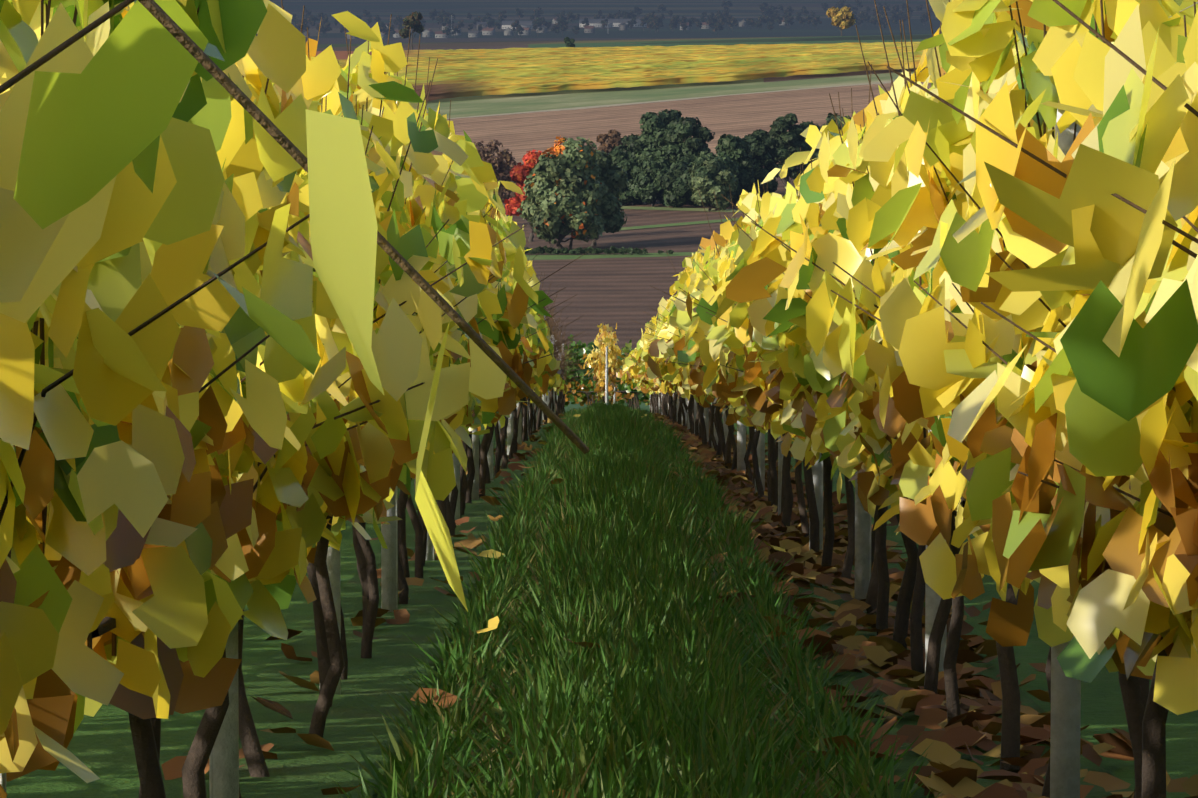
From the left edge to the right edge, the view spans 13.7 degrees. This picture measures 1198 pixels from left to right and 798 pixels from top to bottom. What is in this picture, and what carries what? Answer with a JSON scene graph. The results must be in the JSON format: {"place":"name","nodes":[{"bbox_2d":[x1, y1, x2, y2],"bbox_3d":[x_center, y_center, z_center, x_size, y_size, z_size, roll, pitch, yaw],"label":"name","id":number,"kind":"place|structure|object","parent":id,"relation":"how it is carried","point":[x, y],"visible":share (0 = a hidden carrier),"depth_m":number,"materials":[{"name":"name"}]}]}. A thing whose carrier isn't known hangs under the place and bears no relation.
{"place":"outdoors","nodes":[
{"label":"outdoors","id":0,"kind":"place"},
{"bbox_2d":[317,45,527,50],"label":"field","id":1,"kind":"structure","parent":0,"point":[478,47],"depth_m":1455.58,"materials":[{"name":"green plant"}]},
{"bbox_2d":[257,0,941,259],"bbox_3d":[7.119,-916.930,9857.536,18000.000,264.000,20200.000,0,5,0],"label":"terrain","id":2,"kind":"structure","parent":0,"point":[384,10],"depth_m":6670.31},
{"bbox_2d":[0,108,1080,797],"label":"trellis posts","id":3,"kind":"object","parent":2,"relation":"on","point":[1064,746],"depth_m":16.46,"materials":[{"name":"grey wood"}]},
{"bbox_2d":[256,6,934,49],"bbox_3d":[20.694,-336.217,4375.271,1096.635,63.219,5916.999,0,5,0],"label":"village","id":4,"kind":"object","parent":2,"relation":"on","point":[527,26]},
{"bbox_2d":[0,0,1197,797],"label":"grapevine trunks and canes","id":5,"kind":"object","parent":2,"relation":"on","point":[1146,716],"visible":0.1,"depth_m":14.77,"materials":[{"name":"brown plant"}]},
{"bbox_2d":[578,323,628,399],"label":"yellow vines","id":6,"kind":"object","parent":2,"relation":"on","point":[608,339],"visible":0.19,"depth_m":120.54,"materials":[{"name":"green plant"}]},
{"bbox_2d":[564,334,649,406],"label":"green vines","id":7,"kind":"object","parent":2,"relation":"on","point":[586,384],"visible":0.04,"depth_m":133.45,"materials":[{"name":"green plant"}]},
{"bbox_2d":[291,0,933,38],"bbox_3d":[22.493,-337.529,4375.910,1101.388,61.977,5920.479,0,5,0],"label":"village trees","id":8,"kind":"object","parent":2,"relation":"on","point":[415,21],"visible":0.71,"depth_m":5899.27,"materials":[{"name":"green plant"}]},
{"bbox_2d":[527,255,707,348],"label":"plowed field","id":9,"kind":"structure","parent":2,"relation":"on","point":[622,293],"depth_m":410.13,"materials":[{"name":"soil"}]},
{"bbox_2d":[526,252,703,259],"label":"grass","id":10,"kind":"structure","parent":9,"relation":"on","point":[543,257],"depth_m":459.31,"materials":[{"name":"green plant"}]},
{"bbox_2d":[561,349,722,413],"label":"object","id":11,"kind":"object","parent":2,"relation":"on","point":[576,405],"depth_m":300.19,"materials":[{"name":"green plant"}]},
{"bbox_2d":[426,72,913,116],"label":"field","id":12,"kind":"structure","parent":2,"relation":"on","point":[483,106],"depth_m":944.68,"materials":[{"name":"green plant"}]},
{"bbox_2d":[427,68,924,102],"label":"grass strip","id":13,"kind":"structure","parent":2,"relation":"on","point":[597,90],"depth_m":987.34,"materials":[{"name":"green plant"}]},
{"bbox_2d":[315,42,943,100],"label":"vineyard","id":14,"kind":"object","parent":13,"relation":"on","point":[469,72],"visible":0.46,"depth_m":1081.85,"materials":[{"name":"yellow plant"}]},
{"bbox_2d":[447,69,930,164],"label":"ploughed field","id":15,"kind":"structure","parent":2,"relation":"on","point":[518,136],"materials":[{"name":"brown soil"}]},
{"bbox_2d":[6,419,1197,797],"bbox_3d":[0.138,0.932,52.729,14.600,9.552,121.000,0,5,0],"label":"ground","id":16,"kind":"structure","parent":0,"point":[298,767],"depth_m":16.58,"materials":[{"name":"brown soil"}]},
{"bbox_2d":[0,0,567,797],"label":"vines","id":17,"kind":"object","parent":16,"relation":"on","point":[150,166],"visible":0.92,"depth_m":8.12,"materials":[{"name":"yellow plant"}]},
{"bbox_2d":[331,399,985,797],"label":"grass","id":18,"kind":"structure","parent":16,"relation":"on","point":[665,685],"depth_m":16.75,"materials":[{"name":"green plant"}]},
{"bbox_2d":[161,409,1197,797],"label":"leaf litter","id":19,"kind":"object","parent":16,"relation":"on","point":[947,769],"visible":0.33,"depth_m":16.98,"materials":[{"name":"brown plant"}]},
{"bbox_2d":[616,0,1197,714],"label":"vines","id":20,"kind":"object","parent":16,"relation":"on","point":[1094,398],"visible":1,"depth_m":10.41,"materials":[{"name":"yellow plant"}]},
{"bbox_2d":[496,164,797,254],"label":"field","id":21,"kind":"structure","parent":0,"point":[683,238],"depth_m":497.74,"materials":[{"name":"soil"}]},
{"bbox_2d":[537,218,738,236],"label":"greenstripe","id":22,"kind":"object","parent":21,"relation":"on","point":[671,224],"visible":0.31,"depth_m":508.48,"materials":[{"name":"green plant"}]},
{"bbox_2d":[621,206,740,211],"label":"grass strip","id":23,"kind":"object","parent":21,"relation":"on","point":[670,208],"depth_m":538.62,"materials":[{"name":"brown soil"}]},
{"bbox_2d":[124,2,1197,396],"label":"trellis wires","id":24,"kind":"object","parent":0,"point":[630,350],"depth_m":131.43,"materials":[{"name":"grey metal"}]},
{"bbox_2d":[447,81,893,118],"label":"path","id":25,"kind":"structure","parent":0,"point":[575,108],"depth_m":901.02,"materials":[{"name":"beige soil"}]},
{"bbox_2d":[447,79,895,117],"bbox_3d":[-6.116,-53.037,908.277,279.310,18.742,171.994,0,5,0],"label":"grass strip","id":26,"kind":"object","parent":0,"point":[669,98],"depth_m":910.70,"materials":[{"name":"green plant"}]},
{"bbox_2d":[528,34,931,47],"bbox_3d":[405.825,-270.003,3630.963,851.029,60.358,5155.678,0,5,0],"label":"field","id":27,"kind":"structure","parent":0,"point":[618,44],"depth_m":1444.97,"materials":[{"name":"plant"}]}
]}

